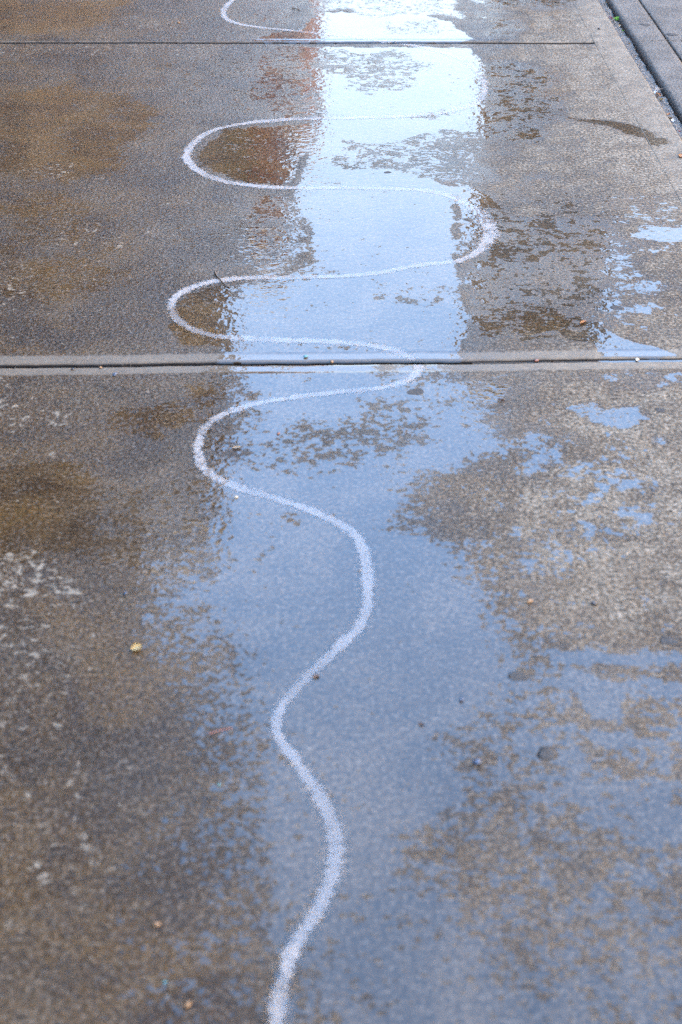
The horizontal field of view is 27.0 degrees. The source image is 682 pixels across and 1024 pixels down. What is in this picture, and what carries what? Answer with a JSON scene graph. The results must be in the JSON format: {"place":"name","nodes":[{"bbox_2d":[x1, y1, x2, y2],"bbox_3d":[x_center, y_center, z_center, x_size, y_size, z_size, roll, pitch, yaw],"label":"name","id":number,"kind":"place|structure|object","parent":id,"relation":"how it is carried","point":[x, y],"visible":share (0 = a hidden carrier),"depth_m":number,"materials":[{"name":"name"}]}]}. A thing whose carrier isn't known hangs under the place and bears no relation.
{"place":"outdoors","nodes":[
{"label":"outdoors","id":0,"kind":"place"},
{"bbox_2d":[0,0,681,1023],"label":"sidewalk","id":1,"kind":"structure","parent":0,"point":[512,878],"depth_m":2.98,"materials":[{"name":"concrete"}]},
{"bbox_2d":[131,643,142,650],"bbox_3d":[-0.375,0.249,2.609,0.019,0.012,0.016,6,34,10],"label":"fallen leaf","id":2,"kind":"object","parent":1,"relation":"on","point":[136,646],"visible":1,"depth_m":2.61,"materials":[{"name":"yellow plant"}]},
{"bbox_2d":[214,271,229,287],"bbox_3d":[-0.336,-0.652,3.980,0.010,0.006,0.118,-14,36,-20],"label":"twig","id":3,"kind":"object","parent":1,"relation":"on","point":[220,279],"visible":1,"depth_m":3.98,"materials":[{"name":"plant"}]},
{"bbox_2d":[167,0,499,1023],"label":"chalk line","id":4,"kind":"object","parent":1,"relation":"on","point":[325,892],"visible":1,"depth_m":3.24,"materials":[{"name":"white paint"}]},
{"bbox_2d":[407,388,423,394],"bbox_3d":[0.179,-0.291,3.440,0.064,0.002,0.052,0,33,0],"label":"gum spot","id":5,"kind":"object","parent":1,"relation":"on","point":[417,391],"visible":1,"depth_m":3.44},
{"bbox_2d":[473,758,480,764],"bbox_3d":[0.227,0.415,2.363,0.013,0.007,0.017,25,41,33],"label":"pebble","id":6,"kind":"object","parent":1,"relation":"on","point":[477,761],"visible":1,"depth_m":2.36,"materials":[{"name":"grey stone"}]},
{"bbox_2d":[508,670,529,680],"bbox_3d":[0.319,0.294,2.552,0.038,0.001,0.030,0,33,0],"label":"gum spot","id":7,"kind":"object","parent":1,"relation":"on","point":[517,675],"visible":1,"depth_m":2.55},
{"bbox_2d":[536,746,558,760],"bbox_3d":[0.345,0.405,2.384,0.038,0.001,0.035,0,33,0],"label":"gum spot","id":8,"kind":"object","parent":1,"relation":"on","point":[546,753],"visible":1,"depth_m":2.38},
{"bbox_2d":[610,305,623,309],"bbox_3d":[0.744,-0.551,3.833,0.039,0.001,0.032,0,33,0],"label":"gum spot","id":9,"kind":"object","parent":1,"relation":"on","point":[615,307],"visible":1,"depth_m":3.83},
{"bbox_2d":[598,0,681,139],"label":"gap filling","id":10,"kind":"object","parent":1,"relation":"in","point":[647,73],"visible":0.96,"depth_m":5.65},
{"bbox_2d":[599,0,681,129],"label":"grit","id":11,"kind":"object","parent":10,"relation":"on","point":[632,55],"visible":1,"depth_m":5.79,"materials":[{"name":"stone"}]},
{"bbox_2d":[655,408,665,412],"bbox_3d":[0.756,-0.241,3.362,0.026,0.001,0.024,0,33,0],"label":"gum spot","id":12,"kind":"object","parent":1,"relation":"on","point":[661,410],"visible":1,"depth_m":3.36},
{"bbox_2d":[659,636,679,644],"bbox_3d":[0.608,0.239,2.636,0.039,0.001,0.028,0,33,0],"label":"gum spot","id":13,"kind":"object","parent":1,"relation":"on","point":[667,640],"visible":1,"depth_m":2.64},
{"bbox_2d":[609,0,681,61],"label":"gutter","id":14,"kind":"object","parent":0,"point":[665,16],"depth_m":6.31,"materials":[{"name":"grey concrete"}]},
{"bbox_2d":[605,0,681,123],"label":"kerb","id":15,"kind":"structure","parent":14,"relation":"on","point":[658,57],"depth_m":5.90,"materials":[{"name":"grey concrete"}]}
]}

